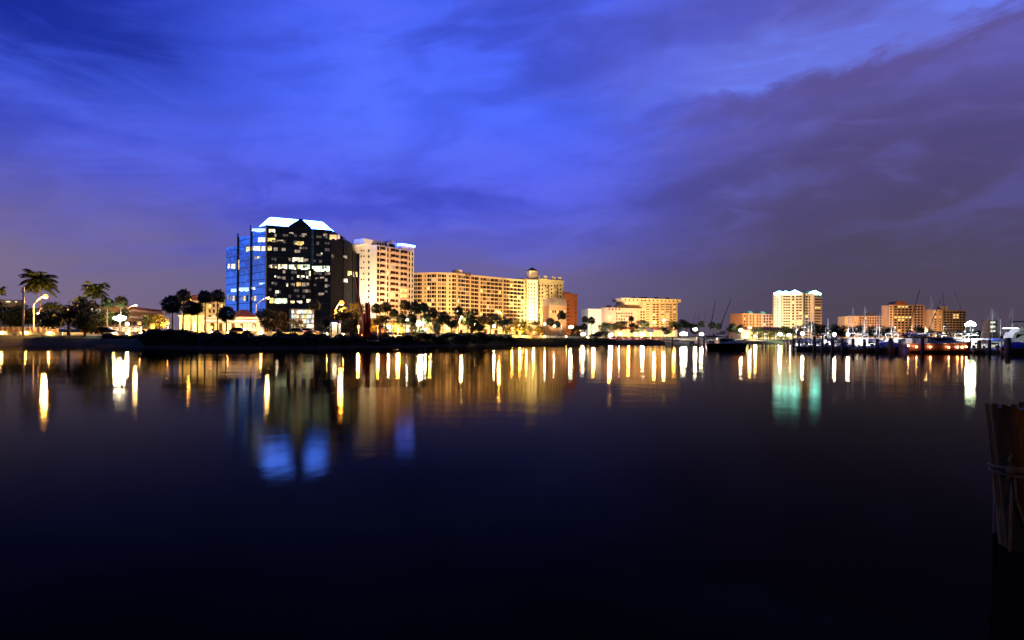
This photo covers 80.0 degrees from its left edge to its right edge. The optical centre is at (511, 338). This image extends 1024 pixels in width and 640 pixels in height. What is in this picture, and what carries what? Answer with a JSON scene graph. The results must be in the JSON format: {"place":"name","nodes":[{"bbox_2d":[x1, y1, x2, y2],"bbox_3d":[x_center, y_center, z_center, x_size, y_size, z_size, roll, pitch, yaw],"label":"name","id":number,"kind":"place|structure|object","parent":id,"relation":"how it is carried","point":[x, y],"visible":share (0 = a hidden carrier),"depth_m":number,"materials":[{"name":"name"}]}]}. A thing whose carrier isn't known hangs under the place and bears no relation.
{"place":"outdoors","nodes":[
{"label":"outdoors","id":0,"kind":"place"},
{"bbox_2d":[89,305,164,328],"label":"terrace house","id":1,"kind":"structure","parent":0,"point":[136,315],"depth_m":185.22,"materials":[{"name":"brown paint"}]},
{"bbox_2d":[0,329,980,348],"bbox_3d":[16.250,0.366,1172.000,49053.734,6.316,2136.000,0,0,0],"label":"ground","id":2,"kind":"structure","parent":0,"point":[91,340],"depth_m":127.73,"materials":[{"name":"soil"}]},
{"bbox_2d":[0,299,26,328],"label":"clubhouse","id":3,"kind":"structure","parent":2,"relation":"on","point":[11,302],"depth_m":202.97,"materials":[{"name":"white paint"}]},
{"bbox_2d":[0,302,31,328],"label":"broadleaf tree","id":4,"kind":"object","parent":2,"relation":"on","point":[10,317],"visible":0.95,"depth_m":163.65,"materials":[{"name":"green plant"}]},
{"bbox_2d":[22,287,24,335],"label":"utility pole","id":5,"kind":"object","parent":2,"relation":"on","point":[23,312],"visible":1,"depth_m":133.85,"materials":[{"name":"concrete"}]},
{"bbox_2d":[0,327,58,331],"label":"balustrade","id":6,"kind":"object","parent":2,"relation":"on","point":[29,329],"visible":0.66,"depth_m":151.94,"materials":[{"name":"concrete"}]},
{"bbox_2d":[18,307,42,328],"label":"broadleaf tree","id":7,"kind":"object","parent":2,"relation":"on","point":[29,312],"visible":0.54,"depth_m":166.85,"materials":[{"name":"green plant"}]},
{"bbox_2d":[0,331,62,334],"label":"promenade wall","id":8,"kind":"structure","parent":2,"relation":"on","point":[27,333],"depth_m":135.69,"materials":[{"name":"white paint"}]},
{"bbox_2d":[17,269,60,331],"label":"feather palm","id":9,"kind":"object","parent":2,"relation":"on","point":[38,282],"visible":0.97,"depth_m":148.80,"materials":[{"name":"green plant"}]},
{"bbox_2d":[37,300,63,326],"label":"broadleaf tree","id":10,"kind":"object","parent":2,"relation":"on","point":[49,305],"visible":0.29,"depth_m":158.52,"materials":[{"name":"green plant"}]},
{"bbox_2d":[32,298,100,335],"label":"broadleaf tree","id":11,"kind":"object","parent":2,"relation":"on","point":[48,319],"visible":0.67,"depth_m":133.97,"materials":[{"name":"green plant"}]},
{"bbox_2d":[65,306,105,335],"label":"broadleaf tree","id":12,"kind":"object","parent":2,"relation":"on","point":[85,324],"visible":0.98,"depth_m":133.11,"materials":[{"name":"green plant"}]},
{"bbox_2d":[81,281,110,310],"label":"feather palm","id":13,"kind":"object","parent":2,"relation":"on","point":[95,291],"visible":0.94,"depth_m":149.09,"materials":[{"name":"green plant"}]},
{"bbox_2d":[93,306,113,326],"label":"broadleaf tree","id":14,"kind":"object","parent":2,"relation":"on","point":[110,317],"visible":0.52,"depth_m":160.02,"materials":[{"name":"green plant"}]},
{"bbox_2d":[100,298,113,332],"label":"sabal palm","id":15,"kind":"object","parent":2,"relation":"on","point":[107,304],"visible":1,"depth_m":149.61,"materials":[{"name":"green plant"}]},
{"bbox_2d":[108,308,130,326],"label":"broadleaf tree","id":16,"kind":"object","parent":2,"relation":"on","point":[117,314],"visible":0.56,"depth_m":164.75,"materials":[{"name":"green plant"}]},
{"bbox_2d":[114,295,128,331],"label":"sabal palm","id":17,"kind":"object","parent":2,"relation":"on","point":[120,301],"visible":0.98,"depth_m":149.60,"materials":[{"name":"green plant"}]},
{"bbox_2d":[109,327,149,331],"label":"balustrade","id":18,"kind":"object","parent":2,"relation":"on","point":[135,329],"visible":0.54,"depth_m":151.95,"materials":[{"name":"concrete"}]},
{"bbox_2d":[140,316,156,329],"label":"broadleaf tree","id":19,"kind":"object","parent":2,"relation":"on","point":[146,320],"visible":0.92,"depth_m":145.82,"materials":[{"name":"green plant"}]},
{"bbox_2d":[143,313,169,328],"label":"broadleaf tree","id":20,"kind":"object","parent":2,"relation":"on","point":[158,317],"visible":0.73,"depth_m":149.75,"materials":[{"name":"green plant"}]},
{"bbox_2d":[147,328,177,338],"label":"mangrove bush","id":21,"kind":"object","parent":2,"relation":"on","point":[162,333],"visible":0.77,"depth_m":113.21,"materials":[{"name":"green plant"}]},
{"bbox_2d":[158,294,182,329],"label":"sabal palm","id":22,"kind":"object","parent":2,"relation":"on","point":[169,304],"visible":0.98,"depth_m":123.12,"materials":[{"name":"green plant"}]},
{"bbox_2d":[164,328,191,338],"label":"mangrove bush","id":23,"kind":"object","parent":2,"relation":"on","point":[180,332],"visible":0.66,"depth_m":114.98,"materials":[{"name":"green plant"}]},
{"bbox_2d":[175,288,191,329],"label":"sabal palm","id":24,"kind":"object","parent":2,"relation":"on","point":[183,294],"visible":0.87,"depth_m":129.52,"materials":[{"name":"green plant"}]},
{"bbox_2d":[173,331,199,341],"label":"mangrove bush","id":25,"kind":"object","parent":2,"relation":"on","point":[192,335],"visible":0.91,"depth_m":113.63,"materials":[{"name":"green plant"}]},
{"bbox_2d":[181,300,199,330],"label":"sabal palm","id":26,"kind":"object","parent":2,"relation":"on","point":[187,309],"visible":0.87,"depth_m":123.06,"materials":[{"name":"green plant"}]},
{"bbox_2d":[178,315,207,332],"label":"pavilion","id":27,"kind":"structure","parent":2,"relation":"on","point":[200,323],"depth_m":151.02,"materials":[{"name":"beige paint"}]},
{"bbox_2d":[192,302,203,334],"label":"sabal palm","id":28,"kind":"object","parent":2,"relation":"on","point":[199,306],"visible":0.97,"depth_m":123.47,"materials":[{"name":"green plant"}]},
{"bbox_2d":[195,290,212,331],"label":"sabal palm","id":29,"kind":"object","parent":2,"relation":"on","point":[205,297],"visible":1,"depth_m":123.35,"materials":[{"name":"green plant"}]},
{"bbox_2d":[182,295,226,316],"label":"guest house","id":30,"kind":"structure","parent":2,"relation":"on","point":[211,310],"depth_m":201.56,"materials":[{"name":"beige paint"}]},
{"bbox_2d":[211,289,226,330],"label":"sabal palm","id":31,"kind":"object","parent":2,"relation":"on","point":[218,295],"visible":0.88,"depth_m":127.41,"materials":[{"name":"green plant"}]},
{"bbox_2d":[216,306,236,333],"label":"sabal palm","id":32,"kind":"object","parent":2,"relation":"on","point":[223,313],"visible":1,"depth_m":123.16,"materials":[{"name":"green plant"}]},
{"bbox_2d":[206,317,271,331],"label":"shop row","id":33,"kind":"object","parent":2,"relation":"on","point":[246,323],"visible":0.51,"depth_m":166.17,"materials":[{"name":"beige paint"}]},
{"bbox_2d":[229,310,255,317],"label":"hip roof house","id":34,"kind":"structure","parent":2,"relation":"on","point":[244,313],"depth_m":200.79,"materials":[{"name":"red tile"}]},
{"bbox_2d":[255,308,280,331],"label":"broadleaf tree","id":35,"kind":"object","parent":2,"relation":"on","point":[267,313],"visible":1,"depth_m":134.90,"materials":[{"name":"green plant"}]},
{"bbox_2d":[206,331,348,336],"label":"promenade wall","id":36,"kind":"structure","parent":2,"relation":"on","point":[266,333],"depth_m":128.18,"materials":[{"name":"white paint"}]},
{"bbox_2d":[272,310,289,330],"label":"broadleaf tree","id":37,"kind":"object","parent":2,"relation":"on","point":[285,324],"visible":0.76,"depth_m":139.47,"materials":[{"name":"green plant"}]},
{"bbox_2d":[226,217,358,331],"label":"office building","id":38,"kind":"structure","parent":2,"relation":"on","point":[291,268],"depth_m":276.08,"materials":[{"name":"dark glass"},{"name":"blue glass"},{"name":"white metal"}]},
{"bbox_2d":[289,319,305,327],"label":"broadleaf tree","id":39,"kind":"object","parent":2,"relation":"on","point":[300,322],"visible":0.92,"depth_m":149.83,"materials":[{"name":"green plant"}]},
{"bbox_2d":[307,299,321,331],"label":"sabal palm","id":40,"kind":"object","parent":2,"relation":"on","point":[314,304],"visible":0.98,"depth_m":139.57,"materials":[{"name":"green plant"}]},
{"bbox_2d":[329,320,341,337],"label":"kiosk","id":41,"kind":"object","parent":2,"relation":"on","point":[336,327],"visible":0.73,"depth_m":136.85,"materials":[{"name":"white paint"}]},
{"bbox_2d":[329,307,360,328],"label":"broadleaf tree","id":42,"kind":"object","parent":2,"relation":"on","point":[343,314],"visible":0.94,"depth_m":149.19,"materials":[{"name":"green plant"}]},
{"bbox_2d":[341,319,357,332],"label":"broadleaf tree","id":43,"kind":"object","parent":2,"relation":"on","point":[348,323],"visible":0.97,"depth_m":144.32,"materials":[{"name":"green plant"}]},
{"bbox_2d":[350,302,364,324],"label":"broadleaf tree","id":44,"kind":"object","parent":2,"relation":"on","point":[355,305],"visible":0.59,"depth_m":174.26,"materials":[{"name":"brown plant"}]},
{"bbox_2d":[102,329,615,346],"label":"bank undergrowth","id":45,"kind":"object","parent":2,"relation":"on","point":[320,340],"visible":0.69,"depth_m":122.88,"materials":[{"name":"green plant"}]},
{"bbox_2d":[457,332,472,340],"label":"bank bush","id":46,"kind":"object","parent":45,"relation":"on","point":[465,336],"visible":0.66,"depth_m":176.67,"materials":[{"name":"green plant"}]},
{"bbox_2d":[354,270,378,341],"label":"steel sculpture","id":47,"kind":"object","parent":2,"relation":"on","point":[366,324],"visible":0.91,"depth_m":139.04,"materials":[{"name":"metal"}]},
{"bbox_2d":[370,303,382,334],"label":"sabal palm","id":48,"kind":"object","parent":2,"relation":"on","point":[375,309],"visible":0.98,"depth_m":151.19,"materials":[{"name":"green plant"}]},
{"bbox_2d":[373,314,390,332],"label":"broadleaf tree","id":49,"kind":"object","parent":2,"relation":"on","point":[381,319],"visible":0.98,"depth_m":154.23,"materials":[{"name":"green plant"}]},
{"bbox_2d":[381,301,391,331],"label":"sabal palm","id":50,"kind":"object","parent":2,"relation":"on","point":[385,308],"visible":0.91,"depth_m":154.25,"materials":[{"name":"green plant"}]},
{"bbox_2d":[353,238,424,332],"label":"apartment tower","id":51,"kind":"structure","parent":2,"relation":"on","point":[386,271],"depth_m":319.69,"materials":[{"name":"white paint"}]},
{"bbox_2d":[395,313,407,335],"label":"sabal palm","id":52,"kind":"object","parent":2,"relation":"on","point":[401,318],"visible":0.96,"depth_m":159.70,"materials":[{"name":"green plant"}]},
{"bbox_2d":[398,299,410,334],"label":"sabal palm","id":53,"kind":"object","parent":2,"relation":"on","point":[404,304],"visible":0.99,"depth_m":161.07,"materials":[{"name":"green plant"}]},
{"bbox_2d":[406,313,416,334],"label":"sabal palm","id":54,"kind":"object","parent":2,"relation":"on","point":[411,319],"visible":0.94,"depth_m":163.16,"materials":[{"name":"green plant"}]},
{"bbox_2d":[409,301,422,331],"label":"sabal palm","id":55,"kind":"object","parent":2,"relation":"on","point":[415,306],"visible":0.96,"depth_m":164.42,"materials":[{"name":"green plant"}]},
{"bbox_2d":[427,308,438,333],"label":"sabal palm","id":56,"kind":"object","parent":2,"relation":"on","point":[434,313],"visible":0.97,"depth_m":170.96,"materials":[{"name":"green plant"}]},
{"bbox_2d":[428,316,442,335],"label":"broadleaf tree","id":57,"kind":"object","parent":2,"relation":"on","point":[437,326],"visible":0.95,"depth_m":172.69,"materials":[{"name":"green plant"}]},
{"bbox_2d":[427,333,448,340],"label":"bank bush","id":58,"kind":"object","parent":2,"relation":"on","point":[441,337],"visible":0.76,"depth_m":162.02,"materials":[{"name":"green plant"}]},
{"bbox_2d":[438,311,448,333],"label":"sabal palm","id":59,"kind":"object","parent":2,"relation":"on","point":[444,315],"visible":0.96,"depth_m":174.34,"materials":[{"name":"green plant"}]},
{"bbox_2d":[443,313,460,331],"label":"broadleaf tree","id":60,"kind":"object","parent":2,"relation":"on","point":[451,324],"visible":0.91,"depth_m":179.63,"materials":[{"name":"green plant"}]},
{"bbox_2d":[414,270,524,334],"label":"condominium block","id":61,"kind":"structure","parent":2,"relation":"on","point":[448,293],"depth_m":459.48,"materials":[{"name":"beige paint"}]},
{"bbox_2d":[459,308,480,331],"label":"broadleaf tree","id":62,"kind":"object","parent":2,"relation":"on","point":[467,319],"visible":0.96,"depth_m":191.14,"materials":[{"name":"green plant"}]},
{"bbox_2d":[482,312,500,333],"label":"broadleaf tree","id":63,"kind":"object","parent":2,"relation":"on","point":[491,322],"visible":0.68,"depth_m":206.02,"materials":[{"name":"green plant"}]},
{"bbox_2d":[494,315,510,335],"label":"broadleaf tree","id":64,"kind":"object","parent":2,"relation":"on","point":[504,322],"visible":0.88,"depth_m":218.77,"materials":[{"name":"green plant"}]},
{"bbox_2d":[26,324,1003,337],"bbox_3d":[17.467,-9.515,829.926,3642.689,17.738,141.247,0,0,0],"label":"distant woods","id":65,"kind":"object","parent":2,"relation":"on","point":[721,332],"visible":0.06,"depth_m":807.56,"materials":[{"name":"green plant"}]},
{"bbox_2d":[512,320,529,336],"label":"broadleaf tree","id":66,"kind":"object","parent":2,"relation":"on","point":[516,323],"visible":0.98,"depth_m":235.45,"materials":[{"name":"green plant"}]},
{"bbox_2d":[525,321,539,336],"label":"broadleaf tree","id":67,"kind":"object","parent":2,"relation":"on","point":[529,328],"visible":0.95,"depth_m":240.46,"materials":[{"name":"green plant"}]},
{"bbox_2d":[519,267,563,334],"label":"hotel building","id":68,"kind":"structure","parent":2,"relation":"on","point":[538,289],"depth_m":506.43,"materials":[{"name":"beige paint"}]},
{"bbox_2d":[542,298,566,334],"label":"theatre building","id":69,"kind":"structure","parent":2,"relation":"on","point":[552,307],"depth_m":469.46,"materials":[{"name":"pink paint"}]},
{"bbox_2d":[511,335,598,338],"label":"promenade wall","id":70,"kind":"structure","parent":2,"relation":"on","point":[528,336],"depth_m":260.97,"materials":[{"name":"white paint"}]},
{"bbox_2d":[563,292,576,334],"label":"slab tower","id":71,"kind":"structure","parent":2,"relation":"on","point":[571,310],"depth_m":556.15,"materials":[{"name":"paint"}]},
{"bbox_2d":[597,322,613,337],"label":"broadleaf tree","id":72,"kind":"object","parent":2,"relation":"on","point":[604,326],"visible":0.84,"depth_m":299.08,"materials":[{"name":"green plant"}]},
{"bbox_2d":[581,297,680,335],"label":"stepped building","id":73,"kind":"structure","parent":2,"relation":"on","point":[656,309],"depth_m":652.02,"materials":[{"name":"white paint"}]},
{"bbox_2d":[606,327,676,336],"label":"waterside restaurant","id":74,"kind":"structure","parent":2,"relation":"on","point":[657,332],"depth_m":359.61,"materials":[{"name":"beige paint"}]},
{"bbox_2d":[636,319,649,332],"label":"broadleaf tree","id":75,"kind":"object","parent":2,"relation":"on","point":[644,324],"visible":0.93,"depth_m":334.42,"materials":[{"name":"green plant"}]},
{"bbox_2d":[668,321,682,331],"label":"broadleaf tree","id":76,"kind":"object","parent":2,"relation":"on","point":[677,326],"visible":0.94,"depth_m":398.35,"materials":[{"name":"green plant"}]},
{"bbox_2d":[726,323,741,337],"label":"broadleaf tree","id":77,"kind":"object","parent":2,"relation":"on","point":[731,327],"visible":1,"depth_m":427.84,"materials":[{"name":"green plant"}]},
{"bbox_2d":[730,310,771,336],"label":"domed building","id":78,"kind":"structure","parent":2,"relation":"on","point":[748,318],"depth_m":657.93,"materials":[{"name":"orange paint"}]},
{"bbox_2d":[750,326,763,338],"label":"broadleaf tree","id":79,"kind":"object","parent":2,"relation":"on","point":[756,329],"visible":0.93,"depth_m":423.78,"materials":[{"name":"green plant"}]},
{"bbox_2d":[733,327,793,339],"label":"dockside hall","id":80,"kind":"structure","parent":2,"relation":"on","point":[746,332],"depth_m":440.58,"materials":[{"name":"beige paint"}]},
{"bbox_2d":[772,290,821,337],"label":"highrise tower","id":81,"kind":"structure","parent":2,"relation":"on","point":[788,308],"depth_m":646.75,"materials":[{"name":"white paint"}]},
{"bbox_2d":[792,324,807,338],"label":"broadleaf tree","id":82,"kind":"object","parent":2,"relation":"on","point":[800,329],"visible":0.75,"depth_m":448.68,"materials":[{"name":"green plant"}]},
{"bbox_2d":[807,322,829,339],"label":"broadleaf tree","id":83,"kind":"object","parent":2,"relation":"on","point":[816,329],"visible":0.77,"depth_m":453.19,"materials":[{"name":"green plant"}]},
{"bbox_2d":[819,323,839,337],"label":"broadleaf tree","id":84,"kind":"object","parent":2,"relation":"on","point":[834,328],"visible":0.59,"depth_m":458.29,"materials":[{"name":"green plant"}]},
{"bbox_2d":[839,325,860,337],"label":"broadleaf tree","id":85,"kind":"object","parent":2,"relation":"on","point":[854,328],"visible":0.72,"depth_m":458.34,"materials":[{"name":"green plant"}]},
{"bbox_2d":[838,313,881,337],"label":"waterfront flats","id":86,"kind":"structure","parent":2,"relation":"on","point":[843,320],"depth_m":651.91,"materials":[{"name":"orange paint"}]},
{"bbox_2d":[881,301,924,338],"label":"barrel roof tower","id":87,"kind":"structure","parent":2,"relation":"on","point":[899,313],"depth_m":630.00,"materials":[{"name":"orange paint"}]},
{"bbox_2d":[925,307,965,337],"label":"twin wing flats","id":88,"kind":"structure","parent":2,"relation":"on","point":[955,320],"depth_m":645.12,"materials":[{"name":"orange paint"}]},
{"bbox_2d":[981,320,997,342],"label":"harbour office","id":89,"kind":"structure","parent":2,"relation":"on","point":[986,327],"depth_m":330.74,"materials":[{"name":"brown paint"}]},
{"bbox_2d":[0,344,1023,639],"bbox_3d":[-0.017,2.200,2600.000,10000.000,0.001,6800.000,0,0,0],"label":"water","id":90,"kind":"structure","parent":0,"point":[602,492],"depth_m":8.60,"materials":[{"name":"black liquid"}]},
{"bbox_2d":[665,340,689,345],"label":"motorboat","id":91,"kind":"object","parent":90,"relation":"on","point":[677,343],"visible":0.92,"depth_m":230.65,"materials":[{"name":"metal"}]},
{"bbox_2d":[704,336,747,349],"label":"cabin cruiser","id":92,"kind":"object","parent":90,"relation":"on","point":[726,344],"visible":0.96,"depth_m":141.89,"materials":[{"name":"metal"}]},
{"bbox_2d":[792,342,819,350],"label":"motorboat","id":93,"kind":"object","parent":90,"relation":"on","point":[806,346],"visible":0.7,"depth_m":139.11,"materials":[{"name":"metal"}]},
{"bbox_2d":[816,338,837,350],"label":"motorboat","id":94,"kind":"object","parent":90,"relation":"on","point":[827,346],"visible":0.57,"depth_m":137.47,"materials":[{"name":"metal"}]},
{"bbox_2d":[845,344,867,351],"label":"motorboat","id":95,"kind":"object","parent":90,"relation":"on","point":[859,349],"visible":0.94,"depth_m":126.69,"materials":[{"name":"blue paint"}]},
{"bbox_2d":[846,333,867,346],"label":"cabin cruiser","id":96,"kind":"object","parent":90,"relation":"on","point":[857,341],"visible":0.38,"depth_m":170.18,"materials":[{"name":"metal"}]},
{"bbox_2d":[862,343,896,351],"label":"motorboat","id":97,"kind":"object","parent":90,"relation":"on","point":[882,348],"visible":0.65,"depth_m":126.22,"materials":[{"name":"blue paint"}]},
{"bbox_2d":[901,290,923,342],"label":"sport fishing boat","id":98,"kind":"object","parent":90,"relation":"on","point":[908,340],"visible":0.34,"depth_m":150.00,"materials":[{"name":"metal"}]},
{"bbox_2d":[898,334,971,352],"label":"cabin cruiser","id":99,"kind":"object","parent":90,"relation":"on","point":[942,345],"visible":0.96,"depth_m":120.53,"materials":[{"name":"red paint"}]},
{"bbox_2d":[942,291,962,340],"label":"sport fishing boat","id":100,"kind":"object","parent":90,"relation":"on","point":[958,332],"visible":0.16,"depth_m":149.11,"materials":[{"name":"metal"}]},
{"bbox_2d":[985,402,1023,552],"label":"piling","id":101,"kind":"object","parent":90,"relation":"in","point":[1005,425],"visible":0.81,"depth_m":6.43,"materials":[{"name":"brown wood"}]},
{"bbox_2d":[991,321,1023,344],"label":"cabin cruiser","id":102,"kind":"object","parent":90,"relation":"on","point":[1015,334],"visible":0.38,"depth_m":158.57,"materials":[{"name":"metal"}]},
{"bbox_2d":[1004,338,1010,353],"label":"mooring piling","id":103,"kind":"object","parent":90,"relation":"in","point":[1007,345],"visible":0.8,"depth_m":114.65,"materials":[{"name":"black wood"}]},
{"bbox_2d":[1000,342,1023,353],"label":"covered boat","id":104,"kind":"object","parent":90,"relation":"on","point":[1017,347],"visible":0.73,"depth_m":117.31,"materials":[{"name":"blue fabric"}]},
{"bbox_2d":[0,0,1023,337],"label":"sky","id":105,"kind":"structure","parent":0,"point":[859,154],"materials":[{"name":"blue"}]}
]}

